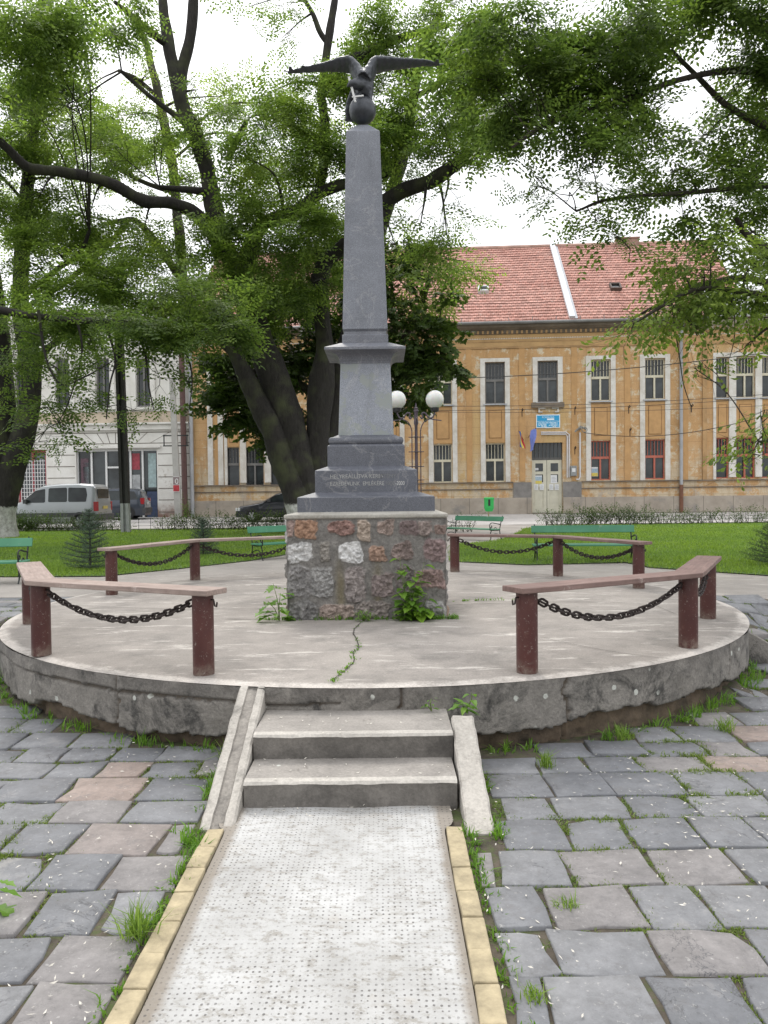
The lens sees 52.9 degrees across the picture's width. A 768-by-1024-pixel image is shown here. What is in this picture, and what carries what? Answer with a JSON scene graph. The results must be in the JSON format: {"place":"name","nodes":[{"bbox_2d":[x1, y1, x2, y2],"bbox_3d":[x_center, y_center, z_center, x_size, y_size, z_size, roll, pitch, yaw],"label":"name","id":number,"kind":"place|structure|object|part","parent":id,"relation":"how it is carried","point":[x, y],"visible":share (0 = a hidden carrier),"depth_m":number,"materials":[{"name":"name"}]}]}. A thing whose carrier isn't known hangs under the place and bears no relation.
{"place":"outdoors","nodes":[
{"label":"outdoors","id":0,"kind":"place"},
{"bbox_2d":[0,527,286,576],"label":"lawn ground","id":1,"kind":"structure","parent":0,"point":[180,566],"depth_m":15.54,"materials":[{"name":"green plant"}]},
{"bbox_2d":[59,507,117,568],"bbox_3d":[-4.882,0.441,12.663,0.927,1.062,0.883,1,2,43],"label":"young spruce","id":2,"kind":"object","parent":1,"relation":"on","point":[89,537],"visible":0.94,"depth_m":12.67,"materials":[{"name":"green plant"}]},
{"bbox_2d":[0,0,186,537],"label":"locust tree","id":3,"kind":"object","parent":1,"relation":"on","point":[40,47],"visible":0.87,"depth_m":21.02,"materials":[{"name":"green plant"}]},
{"bbox_2d":[92,311,130,532],"bbox_3d":[-9.695,-3.158,27.428,1.220,8.013,0.333,-1,1,0],"label":"lamp pole","id":4,"kind":"object","parent":1,"relation":"on","point":[124,483],"visible":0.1,"depth_m":27.39,"materials":[{"name":"black metal"}]},
{"bbox_2d":[0,254,278,471],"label":"locust tree","id":5,"kind":"object","parent":1,"relation":"on","point":[182,335],"visible":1,"depth_m":16.83,"materials":[{"name":"green plant"}]},
{"bbox_2d":[16,505,285,531],"bbox_3d":[-9.421,0.394,28.900,13.781,1.206,1.299,-1,1,0],"label":"hedge","id":6,"kind":"object","parent":1,"relation":"on","point":[25,526],"visible":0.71,"depth_m":28.87,"materials":[{"name":"green plant"}]},
{"bbox_2d":[19,517,284,530],"bbox_3d":[-9.495,0.470,29.072,13.000,0.480,0.019,-1,1,0],"label":"wire fence","id":7,"kind":"object","parent":1,"relation":"on","point":[154,525],"visible":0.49,"depth_m":29.07,"materials":[{"name":"black metal"}]},
{"bbox_2d":[0,27,349,514],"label":"locust tree","id":8,"kind":"object","parent":1,"relation":"on","point":[155,92],"visible":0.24,"depth_m":27.83,"materials":[{"name":"green plant"}]},
{"bbox_2d":[185,517,219,554],"bbox_3d":[-3.647,0.485,15.520,0.711,0.823,0.823,-1,1,0],"label":"young spruce","id":9,"kind":"object","parent":1,"relation":"on","point":[202,534],"visible":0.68,"depth_m":15.48,"materials":[{"name":"green plant"}]},
{"bbox_2d":[0,0,545,513],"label":"locust tree","id":10,"kind":"object","parent":1,"relation":"on","point":[296,446],"visible":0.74,"depth_m":22.77,"materials":[{"name":"green plant"}]},
{"bbox_2d":[135,806,478,1023],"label":"path","id":11,"kind":"structure","parent":0,"point":[328,915],"depth_m":2.89,"materials":[{"name":"white concrete"}]},
{"bbox_2d":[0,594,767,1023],"bbox_3d":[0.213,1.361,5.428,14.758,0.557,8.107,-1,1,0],"label":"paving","id":12,"kind":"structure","parent":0,"point":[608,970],"depth_m":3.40,"materials":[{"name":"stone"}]},
{"bbox_2d":[0,879,20,915],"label":"dock weed","id":13,"kind":"object","parent":12,"relation":"on","point":[5,910],"visible":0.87,"depth_m":3.03,"materials":[{"name":"green plant"}]},
{"bbox_2d":[98,887,190,945],"bbox_3d":[-0.898,1.506,2.877,0.310,0.158,0.298,-2,2,-36],"label":"grass tuft","id":14,"kind":"object","parent":12,"relation":"on","point":[138,922],"visible":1,"depth_m":2.86,"materials":[{"name":"green plant"}]},
{"bbox_2d":[0,596,767,1023],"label":"joint weeds","id":15,"kind":"object","parent":12,"relation":"on","point":[568,828],"visible":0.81,"depth_m":3.88,"materials":[{"name":"green plant"}]},
{"bbox_2d":[1,688,767,1023],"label":"petal litter","id":16,"kind":"object","parent":12,"relation":"on","point":[421,814],"visible":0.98,"depth_m":3.49,"materials":[{"name":"white plant"}]},
{"bbox_2d":[509,965,555,1007],"bbox_3d":[0.467,1.545,2.508,0.189,0.070,0.133,1,2,44],"label":"grass tuft","id":17,"kind":"object","parent":12,"relation":"on","point":[532,994],"visible":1,"depth_m":2.48,"materials":[{"name":"green plant"}]},
{"bbox_2d":[534,747,558,768],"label":"grass tuft","id":18,"kind":"object","parent":12,"relation":"on","point":[546,762],"visible":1,"depth_m":4.58,"materials":[{"name":"green plant"}]},
{"bbox_2d":[549,886,582,910],"bbox_3d":[0.713,1.534,3.059,0.146,0.059,0.185,-1,1,0],"label":"grass tuft","id":19,"kind":"object","parent":12,"relation":"on","point":[571,903],"visible":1,"depth_m":3.04,"materials":[{"name":"green plant"}]},
{"bbox_2d":[699,713,740,732],"bbox_3d":[2.279,1.428,5.251,0.379,0.128,0.274,-1,1,0],"label":"grass tuft","id":20,"kind":"object","parent":12,"relation":"on","point":[723,727],"visible":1,"depth_m":5.24,"materials":[{"name":"green plant"}]},
{"bbox_2d":[0,522,767,1023],"bbox_3d":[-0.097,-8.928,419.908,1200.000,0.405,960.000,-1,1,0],"label":"ground","id":21,"kind":"structure","parent":0,"point":[490,846],"depth_m":3.56,"materials":[{"name":"soil"}]},
{"bbox_2d":[8,309,190,517],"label":"white building","id":22,"kind":"structure","parent":21,"relation":"on","point":[150,465],"depth_m":43.05,"materials":[{"name":"paint"}]},
{"bbox_2d":[16,361,21,403],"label":"window","id":23,"kind":"structure","parent":22,"relation":"in","point":[19,385],"depth_m":43.43,"materials":[{"name":"grey glass"}]},
{"bbox_2d":[19,450,46,502],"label":"window","id":24,"kind":"structure","parent":22,"relation":"in","point":[35,474],"depth_m":43.56,"materials":[{"name":"white plastic"}]},
{"bbox_2d":[56,359,68,406],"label":"window","id":25,"kind":"structure","parent":22,"relation":"in","point":[61,401],"depth_m":43.28,"materials":[{"name":"grey glass"}]},
{"bbox_2d":[96,359,109,405],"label":"window","id":26,"kind":"structure","parent":22,"relation":"in","point":[100,379],"depth_m":43.16,"materials":[{"name":"grey glass"}]},
{"bbox_2d":[77,449,157,517],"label":"shop window","id":27,"kind":"structure","parent":22,"relation":"in","point":[100,467],"depth_m":43.25,"materials":[{"name":"grey glass"}]},
{"bbox_2d":[137,359,149,406],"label":"window","id":28,"kind":"structure","parent":22,"relation":"in","point":[141,385],"depth_m":43.02,"materials":[{"name":"grey glass"}]},
{"bbox_2d":[104,829,223,1023],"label":"brick edging","id":29,"kind":"object","parent":21,"relation":"on","point":[137,989],"visible":0.77,"depth_m":2.81,"materials":[{"name":"beige stone"}]},
{"bbox_2d":[205,737,223,758],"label":"grass tuft","id":30,"kind":"object","parent":21,"relation":"on","point":[219,752],"visible":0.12,"depth_m":4.78,"materials":[{"name":"green plant"}]},
{"bbox_2d":[175,235,478,463],"bbox_3d":[-2.252,-5.097,29.902,11.358,11.681,6.889,-1,1,0],"label":"chestnut tree","id":31,"kind":"object","parent":21,"relation":"on","point":[421,362],"visible":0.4,"depth_m":28.37,"materials":[{"name":"green plant"}]},
{"bbox_2d":[0,569,748,835],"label":"round platform","id":32,"kind":"structure","parent":21,"relation":"on","point":[590,677],"depth_m":5.28,"materials":[{"name":"concrete"}]},
{"bbox_2d":[16,561,226,675],"bbox_3d":[-2.449,0.789,6.072,3.319,0.576,0.752,1,2,45],"label":"bench railing","id":33,"kind":"object","parent":32,"relation":"on","point":[39,580],"visible":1,"depth_m":5.48,"materials":[{"name":"red paint"}]},
{"bbox_2d":[97,536,285,594],"bbox_3d":[-2.455,0.674,10.691,0.842,0.576,3.381,1,2,43],"label":"bench railing","id":34,"kind":"object","parent":32,"relation":"on","point":[111,555],"visible":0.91,"depth_m":10.54,"materials":[{"name":"red paint"}]},
{"bbox_2d":[255,584,295,622],"bbox_3d":[-1.014,0.888,7.237,0.410,0.432,0.285,-1,1,0],"label":"sow thistle","id":35,"kind":"object","parent":32,"relation":"on","point":[284,610],"visible":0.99,"depth_m":7.23,"materials":[{"name":"green plant"}]},
{"bbox_2d":[354,609,375,620],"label":"grass clump","id":36,"kind":"object","parent":32,"relation":"on","point":[364,618],"visible":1,"depth_m":7.22,"materials":[{"name":"green plant"}]},
{"bbox_2d":[284,55,448,619],"bbox_3d":[-0.184,-1.902,8.035,1.730,5.841,1.600,-1,1,0],"label":"obelisk monument","id":37,"kind":"object","parent":32,"relation":"on","point":[361,518],"visible":0.94,"depth_m":7.57,"materials":[{"name":"stone"}]},
{"bbox_2d":[390,557,442,622],"bbox_3d":[0.302,0.747,7.199,0.500,0.657,0.259,-1,1,0],"label":"leafy shrub","id":38,"kind":"object","parent":32,"relation":"on","point":[421,614],"visible":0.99,"depth_m":7.19,"materials":[{"name":"green plant"}]},
{"bbox_2d":[421,699,439,710],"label":"wall weed","id":39,"kind":"object","parent":32,"relation":"on","point":[426,705],"depth_m":4.74,"materials":[{"name":"green plant"}]},
{"bbox_2d":[449,693,479,715],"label":"wall weed","id":40,"kind":"object","parent":32,"relation":"attached to","point":[463,708],"depth_m":4.62,"materials":[{"name":"green plant"}]},
{"bbox_2d":[447,533,651,588],"bbox_3d":[2.268,0.623,10.710,0.760,0.576,3.294,-2,2,-43],"label":"bench railing","id":41,"kind":"object","parent":32,"relation":"on","point":[638,549],"visible":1,"depth_m":10.83,"materials":[{"name":"red paint"}]},
{"bbox_2d":[502,555,721,674],"bbox_3d":[2.127,0.741,6.013,0.679,0.575,3.216,1,2,45],"label":"bench railing","id":42,"kind":"object","parent":32,"relation":"on","point":[687,575],"visible":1,"depth_m":5.53,"materials":[{"name":"red paint"}]},
{"bbox_2d":[0,586,767,1023],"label":"wall foot weeds","id":43,"kind":"object","parent":21,"relation":"on","point":[194,842],"depth_m":4.82,"materials":[{"name":"green plant"}]},
{"bbox_2d":[110,522,766,529],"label":"kerb","id":44,"kind":"structure","parent":21,"relation":"on","point":[468,525],"depth_m":30.12,"materials":[{"name":"concrete"}]},
{"bbox_2d":[446,826,506,1023],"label":"brick edging","id":45,"kind":"object","parent":21,"relation":"on","point":[488,996],"visible":0.88,"depth_m":2.81,"materials":[{"name":"beige stone"}]},
{"bbox_2d":[188,236,767,516],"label":"yellow building","id":46,"kind":"structure","parent":21,"relation":"on","point":[540,310],"depth_m":41.59,"materials":[{"name":"paint"}]},
{"bbox_2d":[227,447,239,484],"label":"window","id":47,"kind":"structure","parent":46,"relation":"in","point":[232,453],"depth_m":42.83,"materials":[{"name":"grey paint"}]},
{"bbox_2d":[246,448,263,484],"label":"window","id":48,"kind":"structure","parent":46,"relation":"in","point":[255,470],"depth_m":42.77,"materials":[{"name":"grey paint"}]},
{"bbox_2d":[271,469,277,484],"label":"window","id":49,"kind":"structure","parent":46,"relation":"in","point":[273,479],"depth_m":42.73,"materials":[{"name":"grey glass"}]},
{"bbox_2d":[433,375,451,404],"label":"window","id":50,"kind":"structure","parent":46,"relation":"in","point":[447,394],"depth_m":42.03,"materials":[{"name":"grey glass"}]},
{"bbox_2d":[433,444,451,482],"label":"window","id":51,"kind":"structure","parent":46,"relation":"in","point":[442,453],"depth_m":42.14,"materials":[{"name":"beige paint"}]},
{"bbox_2d":[485,362,504,403],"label":"window","id":52,"kind":"structure","parent":46,"relation":"in","point":[494,386],"depth_m":41.86,"materials":[{"name":"grey glass"}]},
{"bbox_2d":[485,443,504,481],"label":"window","id":53,"kind":"structure","parent":46,"relation":"in","point":[495,452],"depth_m":41.97,"materials":[{"name":"beige paint"}]},
{"bbox_2d":[528,443,561,513],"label":"door","id":54,"kind":"structure","parent":46,"relation":"in","point":[547,457],"depth_m":41.80,"materials":[{"name":"wood"}]},
{"bbox_2d":[537,361,557,401],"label":"window","id":55,"kind":"structure","parent":46,"relation":"in","point":[547,384],"depth_m":41.69,"materials":[{"name":"grey glass"}]},
{"bbox_2d":[591,360,609,400],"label":"window","id":56,"kind":"structure","parent":46,"relation":"in","point":[600,380],"depth_m":41.52,"materials":[{"name":"grey glass"}]},
{"bbox_2d":[591,441,609,479],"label":"window","id":57,"kind":"structure","parent":46,"relation":"in","point":[600,450],"depth_m":41.63,"materials":[{"name":"red paint"}]},
{"bbox_2d":[609,282,621,290],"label":"roof window","id":58,"kind":"structure","parent":46,"relation":"in","point":[615,286],"depth_m":43.03,"materials":[{"name":"grey glass"}]},
{"bbox_2d":[645,359,663,398],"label":"window","id":59,"kind":"structure","parent":46,"relation":"in","point":[654,375],"depth_m":41.35,"materials":[{"name":"grey glass"}]},
{"bbox_2d":[645,439,663,478],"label":"window","id":60,"kind":"structure","parent":46,"relation":"in","point":[654,449],"depth_m":41.45,"materials":[{"name":"red paint"}]},
{"bbox_2d":[588,414,767,436],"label":"overhead cable","id":61,"kind":"object","parent":46,"relation":"attached to","point":[670,434],"visible":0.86,"depth_m":38.91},
{"bbox_2d":[716,357,727,397],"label":"window","id":62,"kind":"structure","parent":46,"relation":"in","point":[719,392],"depth_m":41.14,"materials":[{"name":"grey glass"}]},
{"bbox_2d":[716,438,727,477],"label":"window","id":63,"kind":"structure","parent":46,"relation":"in","point":[719,441],"depth_m":41.25,"materials":[{"name":"red paint"}]},
{"bbox_2d":[736,357,753,397],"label":"window","id":64,"kind":"structure","parent":46,"relation":"in","point":[745,385],"depth_m":41.07,"materials":[{"name":"grey glass"}]},
{"bbox_2d":[736,437,753,477],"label":"window","id":65,"kind":"structure","parent":46,"relation":"in","point":[743,473],"depth_m":41.17,"materials":[{"name":"red paint"}]},
{"bbox_2d":[762,357,767,396],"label":"window","id":66,"kind":"structure","parent":46,"relation":"in","point":[764,359],"depth_m":41.01,"materials":[{"name":"beige paint"}]},
{"bbox_2d":[762,437,767,477],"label":"window","id":67,"kind":"structure","parent":46,"relation":"in","point":[764,472],"depth_m":41.12,"materials":[{"name":"red paint"}]},
{"bbox_2d":[605,721,636,740],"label":"grass tuft","id":68,"kind":"object","parent":21,"relation":"on","point":[621,736],"visible":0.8,"depth_m":5.03,"materials":[{"name":"green plant"}]},
{"bbox_2d":[741,631,767,663],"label":"retaining wall","id":69,"kind":"structure","parent":21,"relation":"on","point":[758,649],"depth_m":7.25,"materials":[{"name":"grey concrete"}]},
{"bbox_2d":[0,522,767,598],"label":"apron","id":70,"kind":"object","parent":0,"point":[727,583],"visible":0.07,"depth_m":11.97,"materials":[{"name":"concrete"}]},
{"bbox_2d":[0,536,32,583],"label":"park bench","id":71,"kind":"object","parent":70,"relation":"on","point":[17,542],"visible":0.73,"depth_m":11.34,"materials":[{"name":"green wood"}]},
{"bbox_2d":[247,525,286,560],"bbox_3d":[-1.769,0.567,15.050,1.750,0.650,0.538,-2,2,-38],"label":"park bench","id":72,"kind":"object","parent":70,"relation":"on","point":[264,529],"visible":0.39,"depth_m":14.76,"materials":[{"name":"green wood"}]},
{"bbox_2d":[392,390,443,492],"bbox_3d":[0.716,-0.922,16.983,1.054,3.488,0.903,-2,2,-38],"label":"street lamp","id":73,"kind":"object","parent":70,"relation":"on","point":[434,400],"visible":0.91,"depth_m":16.89,"materials":[{"name":"grey metal"}]},
{"bbox_2d":[384,201,506,378],"bbox_3d":[1.946,-5.537,30.241,5.156,12.564,3.940,-1,2,-20],"label":"lime tree","id":74,"kind":"object","parent":70,"relation":"on","point":[457,281],"visible":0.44,"depth_m":29.91,"materials":[{"name":"green plant"}]},
{"bbox_2d":[449,509,485,531],"bbox_3d":[2.702,0.428,25.475,1.344,1.028,0.754,-1,1,0],"label":"hedge","id":75,"kind":"object","parent":70,"relation":"on","point":[465,522],"visible":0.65,"depth_m":25.46,"materials":[{"name":"green plant"}]},
{"bbox_2d":[446,515,503,540],"bbox_3d":[2.385,0.421,20.645,0.538,0.650,1.700,-2,2,-42],"label":"park bench","id":76,"kind":"object","parent":70,"relation":"on","point":[481,518],"visible":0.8,"depth_m":20.61,"materials":[{"name":"green wood"}]},
{"bbox_2d":[0,0,767,310],"label":"sky","id":77,"kind":"structure","parent":0,"point":[218,40],"materials":[{"name":"white"}]},
{"bbox_2d":[21,512,767,529],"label":"road","id":78,"kind":"structure","parent":0,"point":[512,519],"depth_m":35.13,"materials":[{"name":"grey asphalt"}]},
{"bbox_2d":[16,483,113,528],"bbox_3d":[-13.543,-0.236,31.850,4.220,1.838,2.040,-1,1,0],"label":"parked van","id":79,"kind":"object","parent":78,"relation":"on","point":[75,500],"visible":0.59,"depth_m":31.02,"materials":[{"name":"silver metal"}]},
{"bbox_3d":[-14.038,-0.647,31.041,0.838,0.555,0.102,-1,1,0],"label":"side window","id":80,"kind":"part","parent":79,"relation":"part of","materials":[{"name":"grey glass"}]},
{"bbox_3d":[-13.119,-0.688,31.035,0.759,0.579,0.090,-1,1,0],"label":"side window","id":81,"kind":"part","parent":79,"relation":"part of","materials":[{"name":"grey glass"}]},
{"bbox_3d":[-12.324,-0.697,31.033,0.766,0.579,0.087,-1,1,0],"label":"side window","id":82,"kind":"part","parent":79,"relation":"part of","materials":[{"name":"grey glass"}]},
{"bbox_3d":[-11.591,-0.705,31.839,0.035,0.500,1.240,-1,1,0],"label":"rear window","id":83,"kind":"part","parent":79,"relation":"part of","materials":[{"name":"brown glass"}]},
{"bbox_2d":[108,488,151,517],"bbox_3d":[-14.528,-0.421,40.182,4.480,1.648,1.830,-1,1,-6],"label":"parked car","id":84,"kind":"object","parent":78,"relation":"on","point":[140,502],"visible":0.43,"depth_m":39.52,"materials":[{"name":"blue paint"}]},
{"bbox_3d":[-13.733,-0.845,39.444,0.877,0.480,0.153,-1,1,-6],"label":"side window","id":85,"kind":"part","parent":84,"relation":"part of","materials":[{"name":"grey glass"}]},
{"bbox_3d":[-12.941,-0.855,39.526,0.666,0.475,0.153,-1,1,-6],"label":"side window","id":86,"kind":"part","parent":84,"relation":"part of","materials":[{"name":"grey glass"}]},
{"bbox_2d":[163,377,188,517],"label":"utility pole","id":87,"kind":"object","parent":78,"relation":"on","point":[174,435],"visible":0.98,"depth_m":40.82,"materials":[{"name":"concrete"}]},
{"bbox_2d":[182,498,188,517],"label":"sapling","id":88,"kind":"object","parent":78,"relation":"on","point":[186,509],"visible":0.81,"depth_m":40.67,"materials":[{"name":"green plant"}]},
{"bbox_2d":[236,493,284,521],"bbox_3d":[-4.753,-0.263,36.403,4.200,1.378,1.960,-1,1,0],"label":"parked car","id":89,"kind":"object","parent":78,"relation":"on","point":[275,501],"visible":0.39,"depth_m":35.57,"materials":[{"name":"black paint"}]},
{"bbox_3d":[-4.919,-0.655,35.621,0.823,0.348,0.115,-1,1,0],"label":"side window","id":90,"kind":"part","parent":89,"relation":"part of","materials":[{"name":"black glass"}]},
{"bbox_2d":[484,497,493,515],"bbox_3d":[4.894,-0.175,36.016,0.450,1.023,0.325,-1,1,0],"label":"litter bin","id":91,"kind":"object","parent":78,"relation":"on","point":[488,504],"visible":0.94,"depth_m":35.87,"materials":[{"name":"green plastic"}]},
{"bbox_2d":[427,398,762,410],"bbox_3d":[10.736,-5.316,37.882,19.003,0.428,0.022,0,1,6],"label":"overhead cable","id":92,"kind":"object","parent":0,"point":[597,407],"visible":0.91,"depth_m":37.90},
{"bbox_2d":[439,352,767,378],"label":"overhead cable","id":93,"kind":"object","parent":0,"point":[609,369],"visible":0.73,"depth_m":38.07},
{"bbox_2d":[448,522,767,574],"bbox_3d":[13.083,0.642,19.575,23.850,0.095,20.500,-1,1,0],"label":"lawn ground","id":94,"kind":"structure","parent":0,"point":[734,571],"depth_m":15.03,"materials":[{"name":"green plant"}]},
{"bbox_2d":[391,0,767,405],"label":"elm tree","id":95,"kind":"object","parent":94,"relation":"on","point":[553,67],"visible":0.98,"depth_m":12.16,"materials":[{"name":"green plant"}]},
{"bbox_2d":[531,524,636,560],"bbox_3d":[3.480,0.545,13.409,1.780,0.650,0.538,0,1,6],"label":"park bench","id":96,"kind":"object","parent":94,"relation":"on","point":[578,528],"visible":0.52,"depth_m":13.58,"materials":[{"name":"green wood"}]},
{"bbox_2d":[535,501,767,525],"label":"hedge","id":97,"kind":"object","parent":94,"relation":"on","point":[619,516],"visible":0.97,"depth_m":29.37,"materials":[{"name":"green plant"}]},
{"bbox_2d":[547,511,766,524],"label":"wire fence","id":98,"kind":"object","parent":94,"relation":"on","point":[668,519],"visible":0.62,"depth_m":29.57,"materials":[{"name":"black metal"}]},
{"bbox_2d":[579,209,767,493],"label":"elm bough","id":99,"kind":"object","parent":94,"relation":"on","point":[719,301],"visible":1,"depth_m":11.83,"materials":[{"name":"green plant"}]},
{"bbox_2d":[739,518,767,563],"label":"young spruce","id":100,"kind":"object","parent":94,"relation":"on","point":[765,555],"visible":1,"depth_m":12.31,"materials":[{"name":"green plant"}]},
{"bbox_2d":[467,405,767,412],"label":"overhead cable","id":101,"kind":"object","parent":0,"point":[591,411],"visible":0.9,"depth_m":38.78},
{"bbox_2d":[525,394,766,405],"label":"overhead cable","id":102,"kind":"object","parent":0,"point":[637,402],"visible":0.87,"depth_m":37.71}
]}

